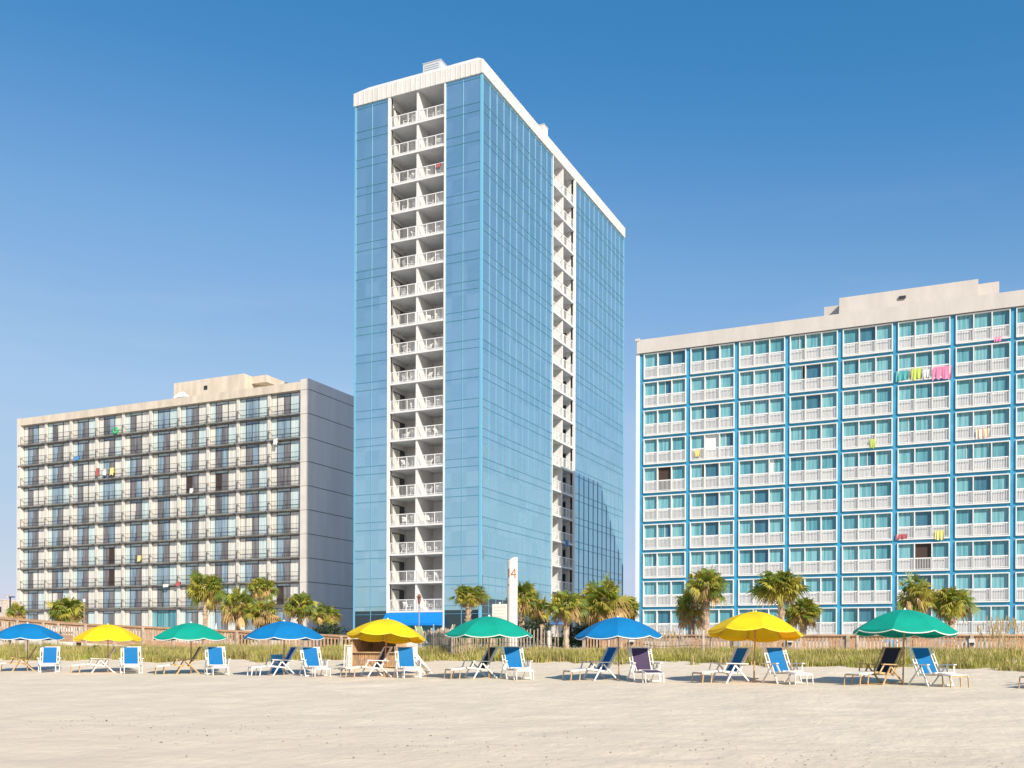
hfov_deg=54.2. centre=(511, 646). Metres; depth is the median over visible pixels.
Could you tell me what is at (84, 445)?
window
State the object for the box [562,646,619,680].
beach chair
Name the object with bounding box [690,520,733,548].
window
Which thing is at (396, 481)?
sliding door
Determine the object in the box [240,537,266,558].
window
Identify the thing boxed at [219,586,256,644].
palm tree
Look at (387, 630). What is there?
beach umbrella
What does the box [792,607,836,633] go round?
window
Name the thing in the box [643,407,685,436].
window
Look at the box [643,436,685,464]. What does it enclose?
window
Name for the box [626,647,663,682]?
beach chair
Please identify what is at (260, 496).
window
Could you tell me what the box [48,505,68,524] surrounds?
window
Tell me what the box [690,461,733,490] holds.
window
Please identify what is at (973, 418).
window
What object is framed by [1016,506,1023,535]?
window
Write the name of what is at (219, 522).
window
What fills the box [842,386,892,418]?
window
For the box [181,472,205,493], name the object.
window
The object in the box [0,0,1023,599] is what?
sky
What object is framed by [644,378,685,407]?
window
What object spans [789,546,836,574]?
window
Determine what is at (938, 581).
window
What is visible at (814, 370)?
window
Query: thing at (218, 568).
window
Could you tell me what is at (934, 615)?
window
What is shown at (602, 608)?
palm tree
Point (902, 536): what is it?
towel
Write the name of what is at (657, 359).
window
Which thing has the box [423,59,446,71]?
roof unit
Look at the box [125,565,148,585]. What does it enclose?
window
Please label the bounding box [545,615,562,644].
patio umbrella
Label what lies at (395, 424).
sliding door
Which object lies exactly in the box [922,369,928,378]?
towel
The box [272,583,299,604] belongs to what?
window
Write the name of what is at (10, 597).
street lamp
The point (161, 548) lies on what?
window
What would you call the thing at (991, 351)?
window
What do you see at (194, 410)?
window
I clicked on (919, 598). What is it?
palm tree
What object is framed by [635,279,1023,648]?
beach hotel
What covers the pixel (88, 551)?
window
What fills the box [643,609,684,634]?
window
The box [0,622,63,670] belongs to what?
beach umbrella
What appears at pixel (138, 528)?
window
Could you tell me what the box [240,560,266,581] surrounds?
window
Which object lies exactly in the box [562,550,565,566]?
sliding door
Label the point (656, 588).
window
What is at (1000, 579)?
window
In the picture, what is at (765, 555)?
window
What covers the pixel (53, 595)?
window
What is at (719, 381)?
window
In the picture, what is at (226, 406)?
window
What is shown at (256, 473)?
window
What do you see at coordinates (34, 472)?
window
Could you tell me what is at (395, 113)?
sliding door
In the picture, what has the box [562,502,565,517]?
sliding door
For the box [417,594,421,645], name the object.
lamp post
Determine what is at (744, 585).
window
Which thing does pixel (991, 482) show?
window
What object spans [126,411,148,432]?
window
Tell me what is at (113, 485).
window
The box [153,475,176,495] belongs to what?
window
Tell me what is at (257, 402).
window
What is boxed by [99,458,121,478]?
window
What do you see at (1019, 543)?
window
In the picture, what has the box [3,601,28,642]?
palm tree
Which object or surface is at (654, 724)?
beach sand
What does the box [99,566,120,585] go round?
window
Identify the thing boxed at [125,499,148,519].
window
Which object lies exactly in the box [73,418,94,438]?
window
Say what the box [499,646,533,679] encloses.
beach chair
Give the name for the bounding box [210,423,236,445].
window
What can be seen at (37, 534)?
window
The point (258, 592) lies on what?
palm tree
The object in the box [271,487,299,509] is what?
window
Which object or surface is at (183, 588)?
window
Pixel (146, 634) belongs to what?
boardwalk
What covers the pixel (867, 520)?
window
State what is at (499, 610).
sign board
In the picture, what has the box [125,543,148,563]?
window
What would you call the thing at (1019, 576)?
window
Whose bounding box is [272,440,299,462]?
window
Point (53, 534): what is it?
window
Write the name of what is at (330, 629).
shrub
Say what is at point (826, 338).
window
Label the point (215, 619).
window
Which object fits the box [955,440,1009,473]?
window
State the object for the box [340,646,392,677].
beach chair
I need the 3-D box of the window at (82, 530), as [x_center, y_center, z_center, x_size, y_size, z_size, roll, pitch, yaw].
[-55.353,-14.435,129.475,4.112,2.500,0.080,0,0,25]
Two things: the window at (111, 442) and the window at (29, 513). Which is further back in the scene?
the window at (29, 513)
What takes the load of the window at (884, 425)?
in the beach hotel at (779, 425)
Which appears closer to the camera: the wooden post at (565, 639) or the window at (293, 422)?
the wooden post at (565, 639)
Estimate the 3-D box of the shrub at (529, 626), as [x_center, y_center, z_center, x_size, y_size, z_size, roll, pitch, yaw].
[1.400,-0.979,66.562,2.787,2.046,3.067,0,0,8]
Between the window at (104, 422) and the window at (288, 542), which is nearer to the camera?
the window at (288, 542)
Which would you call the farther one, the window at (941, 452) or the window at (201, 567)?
the window at (201, 567)
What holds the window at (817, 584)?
in the beach hotel at (779, 425)
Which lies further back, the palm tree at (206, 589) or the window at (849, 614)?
the window at (849, 614)
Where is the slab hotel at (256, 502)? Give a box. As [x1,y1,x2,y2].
[16,374,353,646]
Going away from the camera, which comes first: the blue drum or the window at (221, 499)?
the blue drum
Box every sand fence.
[413,625,558,655]
[642,630,713,649]
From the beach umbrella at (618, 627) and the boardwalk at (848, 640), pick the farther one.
the boardwalk at (848, 640)
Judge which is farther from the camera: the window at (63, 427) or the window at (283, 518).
the window at (63, 427)
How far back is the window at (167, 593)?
123.65 m
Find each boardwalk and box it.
[0,616,84,644]
[57,623,350,647]
[582,634,1023,650]
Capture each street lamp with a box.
[4,594,9,643]
[9,596,14,644]
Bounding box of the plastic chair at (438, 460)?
[436,456,442,464]
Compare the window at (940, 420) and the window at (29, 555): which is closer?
the window at (940, 420)
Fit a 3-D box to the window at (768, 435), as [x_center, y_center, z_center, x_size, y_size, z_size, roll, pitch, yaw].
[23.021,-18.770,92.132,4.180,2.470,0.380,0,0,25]
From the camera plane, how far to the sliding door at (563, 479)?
114.01 m
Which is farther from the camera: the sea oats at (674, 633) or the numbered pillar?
the numbered pillar
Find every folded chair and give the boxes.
[343,644,352,670]
[413,653,431,673]
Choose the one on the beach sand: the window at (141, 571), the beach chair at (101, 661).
the beach chair at (101, 661)
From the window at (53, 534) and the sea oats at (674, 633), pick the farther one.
the window at (53, 534)
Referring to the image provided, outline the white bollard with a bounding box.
[548,631,549,646]
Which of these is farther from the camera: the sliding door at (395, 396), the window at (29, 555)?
the window at (29, 555)
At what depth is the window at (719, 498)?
94.15 m
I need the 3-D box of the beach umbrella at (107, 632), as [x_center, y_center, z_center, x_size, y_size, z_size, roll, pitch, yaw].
[-15.088,0.210,37.344,2.352,2.149,2.351,0,0,-11]
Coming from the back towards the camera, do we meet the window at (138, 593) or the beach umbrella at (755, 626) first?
the window at (138, 593)
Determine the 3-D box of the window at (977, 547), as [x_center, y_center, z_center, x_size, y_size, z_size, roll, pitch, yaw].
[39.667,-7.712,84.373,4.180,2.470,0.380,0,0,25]
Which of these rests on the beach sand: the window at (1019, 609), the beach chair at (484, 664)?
the beach chair at (484, 664)
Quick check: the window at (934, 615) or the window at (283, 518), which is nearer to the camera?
the window at (934, 615)
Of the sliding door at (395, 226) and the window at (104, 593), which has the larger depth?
the window at (104, 593)
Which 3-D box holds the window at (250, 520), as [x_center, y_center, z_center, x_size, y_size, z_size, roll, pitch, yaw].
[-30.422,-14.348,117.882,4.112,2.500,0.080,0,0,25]
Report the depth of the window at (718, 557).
94.06 m
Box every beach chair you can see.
[0,646,36,671]
[37,646,61,672]
[70,647,115,672]
[119,646,143,673]
[154,647,201,673]
[203,646,230,675]
[247,647,297,675]
[298,647,330,676]
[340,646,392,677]
[393,646,422,678]
[444,646,498,678]
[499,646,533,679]
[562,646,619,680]
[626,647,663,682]
[691,647,751,682]
[761,646,813,684]
[843,647,902,685]
[907,647,969,687]
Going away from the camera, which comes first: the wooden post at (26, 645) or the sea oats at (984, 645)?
the sea oats at (984, 645)
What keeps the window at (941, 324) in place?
in the beach hotel at (779, 425)
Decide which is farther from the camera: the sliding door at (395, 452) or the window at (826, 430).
the sliding door at (395, 452)
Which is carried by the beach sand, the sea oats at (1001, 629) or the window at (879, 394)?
the sea oats at (1001, 629)
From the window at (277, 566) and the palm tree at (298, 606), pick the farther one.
the window at (277, 566)
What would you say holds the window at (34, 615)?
in the slab hotel at (256, 502)
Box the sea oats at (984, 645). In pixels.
[977,622,996,649]
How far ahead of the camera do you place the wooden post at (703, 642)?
36.42 m
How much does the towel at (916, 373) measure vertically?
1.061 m
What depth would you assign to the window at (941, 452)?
86.33 m
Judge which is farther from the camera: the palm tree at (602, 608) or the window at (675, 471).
the window at (675, 471)
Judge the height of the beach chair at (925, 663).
1.006 m
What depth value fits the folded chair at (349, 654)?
35.55 m
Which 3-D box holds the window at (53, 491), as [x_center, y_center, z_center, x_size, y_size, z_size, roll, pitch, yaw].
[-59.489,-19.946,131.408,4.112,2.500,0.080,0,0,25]
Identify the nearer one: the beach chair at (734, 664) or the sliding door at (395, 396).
the beach chair at (734, 664)
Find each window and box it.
[24,424,44,444]
[24,445,44,464]
[24,466,44,485]
[24,487,44,505]
[24,507,43,526]
[24,528,43,547]
[24,549,43,567]
[24,569,43,588]
[24,590,43,608]
[24,612,43,624]
[48,421,69,441]
[48,442,69,462]
[48,463,69,483]
[48,484,69,503]
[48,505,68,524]
[48,526,68,545]
[48,547,68,566]
[48,568,68,587]
[48,589,68,608]
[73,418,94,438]
[73,439,94,458]
[73,461,94,480]
[73,482,94,501]
[73,503,94,523]
[73,525,94,544]
[73,546,94,565]
[73,567,94,586]
[73,589,94,607]
[74,611,94,630]
[99,415,121,435]
[99,436,121,456]
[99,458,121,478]
[99,480,121,499]
[99,501,121,521]
[99,523,121,542]
[99,545,120,564]
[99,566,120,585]
[99,588,120,607]
[99,611,120,624]
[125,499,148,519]
[125,521,148,541]
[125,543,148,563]
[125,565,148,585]
[125,587,148,606]
[125,610,148,629]
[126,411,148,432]
[126,433,148,454]
[126,455,148,475]
[126,477,148,497]
[152,610,176,626]
[153,408,176,429]
[153,430,176,451]
[153,452,176,473]
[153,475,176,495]
[153,497,176,517]
[153,519,176,539]
[153,542,176,562]
[153,564,176,584]
[153,586,176,606]
[181,404,206,425]
[181,427,205,448]
[181,449,205,470]
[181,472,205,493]
[181,495,205,515]
[181,517,205,538]
[181,540,205,560]
[181,563,205,583]
[181,586,202,605]
[181,609,202,624]
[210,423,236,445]
[210,446,235,468]
[210,469,235,491]
[210,492,235,513]
[210,515,235,536]
[210,538,235,559]
[210,562,235,582]
[210,609,235,629]
[211,400,236,422]
[215,585,235,605]
[240,443,266,465]
[240,466,266,488]
[240,490,266,511]
[240,513,266,535]
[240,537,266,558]
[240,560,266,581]
[240,584,265,603]
[240,616,258,629]
[241,396,267,418]
[241,419,267,441]
[271,463,299,486]
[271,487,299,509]
[271,511,299,533]
[271,535,299,557]
[271,559,299,580]
[272,392,299,415]
[272,416,299,438]
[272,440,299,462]
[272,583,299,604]
[275,608,297,623]
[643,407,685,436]
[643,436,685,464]
[643,465,685,493]
[643,494,685,521]
[643,522,685,549]
[643,551,685,578]
[643,580,685,606]
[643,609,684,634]
[644,349,685,379]
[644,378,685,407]
[690,343,734,374]
[690,372,734,403]
[690,402,734,432]
[690,431,734,461]
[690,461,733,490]
[690,491,733,519]
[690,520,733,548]
[690,550,733,576]
[692,579,733,605]
[695,609,733,634]
[738,487,784,516]
[738,518,784,546]
[738,548,784,575]
[738,578,777,605]
[738,608,777,616]
[739,336,784,368]
[739,367,784,398]
[739,397,784,427]
[739,427,784,457]
[739,457,784,487]
[789,391,837,423]
[789,422,837,453]
[789,453,837,483]
[789,484,836,513]
[789,515,836,544]
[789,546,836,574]
[790,330,837,362]
[790,361,837,393]
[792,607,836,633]
[794,577,836,604]
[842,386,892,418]
[842,417,892,449]
[842,449,892,480]
[842,481,891,511]
[842,512,891,542]
[842,544,891,572]
[842,575,891,603]
[842,607,891,633]
[843,323,892,356]
[843,354,892,387]
[897,445,949,476]
[897,477,949,508]
[897,509,949,539]
[897,541,949,571]
[897,574,949,600]
[898,316,949,350]
[898,348,949,382]
[898,380,949,413]
[898,413,949,445]
[898,606,946,622]
[955,407,1009,440]
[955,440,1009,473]
[955,473,1009,505]
[955,506,1009,537]
[955,539,1009,570]
[955,572,1009,602]
[955,605,1009,633]
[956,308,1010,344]
[956,341,1010,376]
[956,374,1009,408]
[1015,539,1023,568]
[1015,572,1023,601]
[1015,605,1023,633]
[1016,307,1023,337]
[1016,340,1023,370]
[1016,373,1023,403]
[1016,406,1023,436]
[1016,439,1023,469]
[1016,472,1023,502]
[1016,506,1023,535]
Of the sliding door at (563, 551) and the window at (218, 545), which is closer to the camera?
the sliding door at (563, 551)
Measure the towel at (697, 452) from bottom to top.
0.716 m
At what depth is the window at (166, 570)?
123.67 m
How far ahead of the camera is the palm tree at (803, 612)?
57.92 m
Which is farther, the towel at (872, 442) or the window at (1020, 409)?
the towel at (872, 442)
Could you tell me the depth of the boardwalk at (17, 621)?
58.05 m
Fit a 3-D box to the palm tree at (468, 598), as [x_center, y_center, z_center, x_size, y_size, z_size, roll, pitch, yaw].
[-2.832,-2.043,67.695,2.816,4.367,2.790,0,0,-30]
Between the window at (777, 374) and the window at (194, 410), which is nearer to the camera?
the window at (777, 374)
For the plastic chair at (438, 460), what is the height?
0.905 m
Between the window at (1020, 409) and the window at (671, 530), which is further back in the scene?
the window at (671, 530)
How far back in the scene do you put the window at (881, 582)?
88.32 m
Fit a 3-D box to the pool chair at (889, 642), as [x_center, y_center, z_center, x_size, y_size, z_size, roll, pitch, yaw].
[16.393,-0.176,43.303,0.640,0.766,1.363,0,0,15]
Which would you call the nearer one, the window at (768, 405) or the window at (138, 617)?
the window at (768, 405)
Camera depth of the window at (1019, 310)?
83.23 m
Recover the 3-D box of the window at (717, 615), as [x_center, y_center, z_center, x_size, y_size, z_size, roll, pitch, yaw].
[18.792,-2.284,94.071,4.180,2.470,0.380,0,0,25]
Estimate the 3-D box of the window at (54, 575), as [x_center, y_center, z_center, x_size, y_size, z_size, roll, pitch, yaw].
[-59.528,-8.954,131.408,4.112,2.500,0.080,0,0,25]
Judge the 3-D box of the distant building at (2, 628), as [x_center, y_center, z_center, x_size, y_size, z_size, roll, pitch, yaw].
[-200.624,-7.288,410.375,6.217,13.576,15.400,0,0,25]
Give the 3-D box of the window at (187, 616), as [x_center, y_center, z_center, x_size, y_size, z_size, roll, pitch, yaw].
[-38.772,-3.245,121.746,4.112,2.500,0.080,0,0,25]
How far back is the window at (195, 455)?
121.78 m
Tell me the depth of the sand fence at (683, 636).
38.97 m
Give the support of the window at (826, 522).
in the beach hotel at (779, 425)
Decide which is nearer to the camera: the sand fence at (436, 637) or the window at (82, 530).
the sand fence at (436, 637)
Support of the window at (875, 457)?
in the beach hotel at (779, 425)
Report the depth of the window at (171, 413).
123.73 m
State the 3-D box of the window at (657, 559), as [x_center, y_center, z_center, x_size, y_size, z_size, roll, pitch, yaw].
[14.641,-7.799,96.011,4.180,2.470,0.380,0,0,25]
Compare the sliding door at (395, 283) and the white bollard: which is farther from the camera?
the sliding door at (395, 283)
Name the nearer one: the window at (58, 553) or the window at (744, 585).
the window at (744, 585)
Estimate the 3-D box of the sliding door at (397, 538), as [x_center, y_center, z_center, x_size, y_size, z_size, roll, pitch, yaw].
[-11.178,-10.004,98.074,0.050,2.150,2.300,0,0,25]
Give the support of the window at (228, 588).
in the slab hotel at (256, 502)
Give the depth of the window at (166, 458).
123.73 m
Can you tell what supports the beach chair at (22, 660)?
on the beach sand
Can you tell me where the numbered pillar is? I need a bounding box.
[507,557,517,645]
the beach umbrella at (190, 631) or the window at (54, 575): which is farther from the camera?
the window at (54, 575)
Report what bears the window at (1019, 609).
in the beach hotel at (779, 425)
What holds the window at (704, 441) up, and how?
in the beach hotel at (779, 425)
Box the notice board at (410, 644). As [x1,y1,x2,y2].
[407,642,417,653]
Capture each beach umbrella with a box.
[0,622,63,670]
[73,624,141,672]
[153,622,227,673]
[244,620,323,674]
[347,618,424,676]
[445,615,531,677]
[575,616,661,680]
[707,610,802,682]
[853,608,957,684]
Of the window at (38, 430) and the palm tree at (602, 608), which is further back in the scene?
the window at (38, 430)
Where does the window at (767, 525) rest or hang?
in the beach hotel at (779, 425)
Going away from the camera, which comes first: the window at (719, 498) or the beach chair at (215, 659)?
the beach chair at (215, 659)
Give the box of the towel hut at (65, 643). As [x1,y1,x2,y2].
[48,626,72,645]
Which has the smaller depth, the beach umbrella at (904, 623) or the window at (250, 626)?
the beach umbrella at (904, 623)
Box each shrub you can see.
[230,629,256,644]
[312,622,348,645]
[415,626,426,645]
[518,616,553,645]
[561,621,589,641]
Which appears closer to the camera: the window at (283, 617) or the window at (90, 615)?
the window at (283, 617)
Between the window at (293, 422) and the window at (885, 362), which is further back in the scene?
the window at (293, 422)
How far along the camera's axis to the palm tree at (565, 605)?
62.06 m
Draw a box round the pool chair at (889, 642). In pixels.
[882,640,897,646]
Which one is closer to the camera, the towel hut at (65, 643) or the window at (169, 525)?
the towel hut at (65, 643)
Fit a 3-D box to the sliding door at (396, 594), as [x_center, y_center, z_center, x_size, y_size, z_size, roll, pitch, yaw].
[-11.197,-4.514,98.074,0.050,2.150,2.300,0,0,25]
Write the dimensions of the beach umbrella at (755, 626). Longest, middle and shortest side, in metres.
2.541 x 2.540 x 2.330 m
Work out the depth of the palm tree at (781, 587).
55.44 m
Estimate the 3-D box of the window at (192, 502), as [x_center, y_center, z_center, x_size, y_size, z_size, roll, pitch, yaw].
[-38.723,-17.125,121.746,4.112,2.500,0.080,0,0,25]
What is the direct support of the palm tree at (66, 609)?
on the pool deck
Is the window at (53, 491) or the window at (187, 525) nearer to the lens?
the window at (187, 525)
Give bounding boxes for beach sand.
[0,658,1023,767]
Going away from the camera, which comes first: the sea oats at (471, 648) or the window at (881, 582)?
the sea oats at (471, 648)
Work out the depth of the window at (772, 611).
92.11 m
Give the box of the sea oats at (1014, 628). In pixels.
[997,619,1023,655]
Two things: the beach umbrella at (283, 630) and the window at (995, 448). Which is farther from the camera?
the window at (995, 448)
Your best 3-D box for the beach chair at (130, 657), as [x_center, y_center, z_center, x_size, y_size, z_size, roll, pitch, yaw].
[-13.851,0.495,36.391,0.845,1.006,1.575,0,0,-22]
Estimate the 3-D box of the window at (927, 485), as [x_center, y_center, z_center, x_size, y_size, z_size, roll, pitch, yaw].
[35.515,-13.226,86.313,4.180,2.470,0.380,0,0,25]
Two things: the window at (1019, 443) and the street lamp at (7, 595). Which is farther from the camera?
the street lamp at (7, 595)
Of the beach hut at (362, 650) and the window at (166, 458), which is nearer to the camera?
the beach hut at (362, 650)
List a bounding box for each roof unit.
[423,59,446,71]
[539,124,547,135]
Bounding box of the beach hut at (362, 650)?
[348,637,406,667]
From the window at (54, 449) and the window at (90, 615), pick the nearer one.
the window at (90, 615)
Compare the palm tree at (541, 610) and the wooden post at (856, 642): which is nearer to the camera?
the wooden post at (856, 642)
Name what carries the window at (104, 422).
in the slab hotel at (256, 502)
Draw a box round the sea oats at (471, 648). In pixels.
[456,638,479,655]
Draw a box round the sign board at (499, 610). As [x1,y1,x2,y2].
[492,602,506,645]
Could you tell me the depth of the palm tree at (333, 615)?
70.93 m
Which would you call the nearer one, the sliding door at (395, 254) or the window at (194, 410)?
the sliding door at (395, 254)
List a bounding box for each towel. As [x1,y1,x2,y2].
[273,438,277,444]
[695,450,699,456]
[870,439,874,448]
[896,370,907,381]
[896,534,906,539]
[911,368,921,379]
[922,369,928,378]
[932,365,951,380]
[935,530,943,539]
[976,428,989,438]
[994,336,1001,341]
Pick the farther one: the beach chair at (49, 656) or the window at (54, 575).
the window at (54, 575)
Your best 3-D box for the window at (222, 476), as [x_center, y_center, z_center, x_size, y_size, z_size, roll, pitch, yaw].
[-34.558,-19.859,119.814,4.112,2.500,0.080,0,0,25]
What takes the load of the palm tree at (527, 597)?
on the pool deck
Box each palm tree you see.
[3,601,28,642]
[45,596,87,627]
[185,568,226,643]
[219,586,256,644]
[240,595,281,645]
[246,576,280,644]
[281,591,320,646]
[310,602,343,646]
[447,584,491,645]
[504,580,541,645]
[527,595,552,647]
[542,586,590,647]
[574,572,635,647]
[622,597,640,619]
[674,586,711,634]
[685,565,732,647]
[746,568,810,646]
[784,597,823,648]
[892,570,937,646]
[930,586,982,648]
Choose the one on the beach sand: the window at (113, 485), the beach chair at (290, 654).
the beach chair at (290, 654)
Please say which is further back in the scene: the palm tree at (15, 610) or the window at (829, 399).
the palm tree at (15, 610)
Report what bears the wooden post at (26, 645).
on the beach sand
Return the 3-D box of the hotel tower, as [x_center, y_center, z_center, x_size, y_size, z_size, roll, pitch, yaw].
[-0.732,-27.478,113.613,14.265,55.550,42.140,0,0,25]
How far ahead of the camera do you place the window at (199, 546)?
121.75 m
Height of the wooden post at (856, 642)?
1.150 m
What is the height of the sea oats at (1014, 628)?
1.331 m
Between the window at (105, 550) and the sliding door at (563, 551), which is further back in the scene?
the window at (105, 550)
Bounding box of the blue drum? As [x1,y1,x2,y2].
[271,654,282,672]
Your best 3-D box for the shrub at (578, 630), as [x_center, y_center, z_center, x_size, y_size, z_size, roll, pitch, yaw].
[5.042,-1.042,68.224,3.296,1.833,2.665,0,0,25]
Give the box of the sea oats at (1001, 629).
[986,615,1017,648]
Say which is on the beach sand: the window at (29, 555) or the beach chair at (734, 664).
the beach chair at (734, 664)
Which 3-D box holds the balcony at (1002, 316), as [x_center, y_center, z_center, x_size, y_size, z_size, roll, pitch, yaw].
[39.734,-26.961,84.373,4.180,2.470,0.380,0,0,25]
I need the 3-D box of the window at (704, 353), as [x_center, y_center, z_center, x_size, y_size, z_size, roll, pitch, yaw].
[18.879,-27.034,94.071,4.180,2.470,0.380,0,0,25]
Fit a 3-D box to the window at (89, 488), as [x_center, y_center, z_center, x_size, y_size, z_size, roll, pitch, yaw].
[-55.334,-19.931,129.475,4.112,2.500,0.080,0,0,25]
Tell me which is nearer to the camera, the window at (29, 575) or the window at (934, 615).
the window at (934, 615)
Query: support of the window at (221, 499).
in the slab hotel at (256, 502)
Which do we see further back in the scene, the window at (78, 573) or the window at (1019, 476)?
the window at (78, 573)
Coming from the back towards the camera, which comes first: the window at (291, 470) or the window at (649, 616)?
the window at (291, 470)
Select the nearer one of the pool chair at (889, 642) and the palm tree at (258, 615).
the pool chair at (889, 642)
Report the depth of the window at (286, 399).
115.89 m
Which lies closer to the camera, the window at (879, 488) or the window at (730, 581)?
the window at (879, 488)
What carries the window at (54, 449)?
in the slab hotel at (256, 502)
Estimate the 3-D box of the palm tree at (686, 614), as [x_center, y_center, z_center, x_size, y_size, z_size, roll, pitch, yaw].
[11.079,-1.859,60.928,2.541,4.096,2.499,0,0,25]
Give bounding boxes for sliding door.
[391,561,403,581]
[391,589,403,610]
[392,278,403,297]
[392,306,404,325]
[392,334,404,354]
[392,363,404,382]
[392,391,404,411]
[392,419,404,439]
[392,447,404,468]
[392,476,404,496]
[392,504,403,524]
[392,532,403,553]
[393,108,405,125]
[393,136,405,154]
[393,165,405,182]
[393,193,405,212]
[393,221,404,240]
[393,250,403,268]
[562,478,565,492]
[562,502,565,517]
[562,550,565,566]
[562,574,565,589]
[563,429,565,443]
[563,453,565,466]
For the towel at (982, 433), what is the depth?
84.20 m
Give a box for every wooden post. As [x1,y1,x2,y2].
[25,640,28,652]
[565,630,566,649]
[701,630,704,649]
[855,629,858,651]
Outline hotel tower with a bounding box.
[353,58,624,647]
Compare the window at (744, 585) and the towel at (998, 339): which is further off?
the window at (744, 585)
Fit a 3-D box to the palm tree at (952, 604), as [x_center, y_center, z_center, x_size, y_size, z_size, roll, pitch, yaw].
[23.422,-1.569,53.322,2.828,3.602,2.673,0,0,-37]
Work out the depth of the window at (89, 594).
129.29 m
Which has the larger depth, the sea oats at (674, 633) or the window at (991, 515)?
the window at (991, 515)
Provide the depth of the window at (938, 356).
86.35 m
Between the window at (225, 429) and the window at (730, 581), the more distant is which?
the window at (225, 429)
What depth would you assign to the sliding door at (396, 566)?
98.00 m
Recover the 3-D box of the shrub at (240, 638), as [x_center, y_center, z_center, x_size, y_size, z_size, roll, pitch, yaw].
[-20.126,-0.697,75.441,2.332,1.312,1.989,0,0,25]
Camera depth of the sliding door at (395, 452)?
97.92 m
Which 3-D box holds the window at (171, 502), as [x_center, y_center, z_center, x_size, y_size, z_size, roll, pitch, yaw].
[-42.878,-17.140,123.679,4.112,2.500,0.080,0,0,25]
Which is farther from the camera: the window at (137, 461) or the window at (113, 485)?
the window at (113, 485)
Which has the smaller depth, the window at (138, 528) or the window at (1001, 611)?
the window at (1001, 611)
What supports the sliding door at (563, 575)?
in the hotel tower
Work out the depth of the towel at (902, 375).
86.88 m
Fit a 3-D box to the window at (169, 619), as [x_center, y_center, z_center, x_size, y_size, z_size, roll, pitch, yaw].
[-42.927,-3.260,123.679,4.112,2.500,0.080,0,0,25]
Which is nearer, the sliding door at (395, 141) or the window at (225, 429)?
the sliding door at (395, 141)
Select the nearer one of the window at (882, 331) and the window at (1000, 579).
the window at (1000, 579)
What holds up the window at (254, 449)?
in the slab hotel at (256, 502)
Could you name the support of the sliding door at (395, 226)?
in the hotel tower
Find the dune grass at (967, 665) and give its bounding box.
[0,641,1023,670]
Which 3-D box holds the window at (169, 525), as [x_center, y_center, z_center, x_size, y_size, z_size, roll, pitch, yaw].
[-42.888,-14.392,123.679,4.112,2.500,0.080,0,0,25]
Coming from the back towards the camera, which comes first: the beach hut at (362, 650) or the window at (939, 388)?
the window at (939, 388)
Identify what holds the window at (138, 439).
in the slab hotel at (256, 502)
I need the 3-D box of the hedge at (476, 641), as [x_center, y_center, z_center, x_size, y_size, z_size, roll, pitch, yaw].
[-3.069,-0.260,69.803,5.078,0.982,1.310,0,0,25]
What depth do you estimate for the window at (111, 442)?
127.50 m
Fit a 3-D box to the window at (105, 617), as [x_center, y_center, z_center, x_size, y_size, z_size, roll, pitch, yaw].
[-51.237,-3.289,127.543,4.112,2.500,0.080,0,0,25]
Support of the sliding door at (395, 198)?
in the hotel tower
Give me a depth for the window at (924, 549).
86.35 m
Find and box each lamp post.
[82,597,85,644]
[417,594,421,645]
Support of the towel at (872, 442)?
attached to the beach hotel at (779, 425)
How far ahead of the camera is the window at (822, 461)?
90.23 m
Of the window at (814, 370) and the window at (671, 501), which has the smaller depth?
the window at (814, 370)
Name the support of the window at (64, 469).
in the slab hotel at (256, 502)
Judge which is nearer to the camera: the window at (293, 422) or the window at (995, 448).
the window at (995, 448)
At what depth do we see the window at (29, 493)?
133.36 m
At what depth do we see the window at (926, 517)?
86.40 m
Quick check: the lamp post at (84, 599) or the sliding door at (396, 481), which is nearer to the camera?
the lamp post at (84, 599)
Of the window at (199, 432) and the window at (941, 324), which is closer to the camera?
the window at (941, 324)
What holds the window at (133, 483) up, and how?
in the slab hotel at (256, 502)
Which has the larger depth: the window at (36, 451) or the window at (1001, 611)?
the window at (36, 451)
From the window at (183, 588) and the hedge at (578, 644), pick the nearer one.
the hedge at (578, 644)
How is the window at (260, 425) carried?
in the slab hotel at (256, 502)
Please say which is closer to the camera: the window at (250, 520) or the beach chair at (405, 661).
the beach chair at (405, 661)
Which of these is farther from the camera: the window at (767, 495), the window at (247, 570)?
the window at (247, 570)
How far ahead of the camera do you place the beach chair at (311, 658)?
33.45 m
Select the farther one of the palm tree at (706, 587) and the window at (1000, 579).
the window at (1000, 579)
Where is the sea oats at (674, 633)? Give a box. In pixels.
[653,627,678,649]
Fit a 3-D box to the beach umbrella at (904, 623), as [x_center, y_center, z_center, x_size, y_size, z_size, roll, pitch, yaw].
[10.062,0.161,25.691,2.541,2.318,2.540,2,-2,0]
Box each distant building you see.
[0,600,15,644]
[1,612,14,644]
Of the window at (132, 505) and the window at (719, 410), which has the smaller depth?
the window at (719, 410)
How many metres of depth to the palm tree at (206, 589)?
81.87 m
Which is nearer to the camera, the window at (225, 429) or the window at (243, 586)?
the window at (243, 586)
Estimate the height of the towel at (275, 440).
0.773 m
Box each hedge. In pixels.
[453,637,501,646]
[545,636,639,647]
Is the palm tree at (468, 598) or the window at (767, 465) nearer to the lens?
the palm tree at (468, 598)
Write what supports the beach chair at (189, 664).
on the beach sand
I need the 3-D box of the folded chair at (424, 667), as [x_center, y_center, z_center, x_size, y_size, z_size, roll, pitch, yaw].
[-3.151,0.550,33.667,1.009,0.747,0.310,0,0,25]

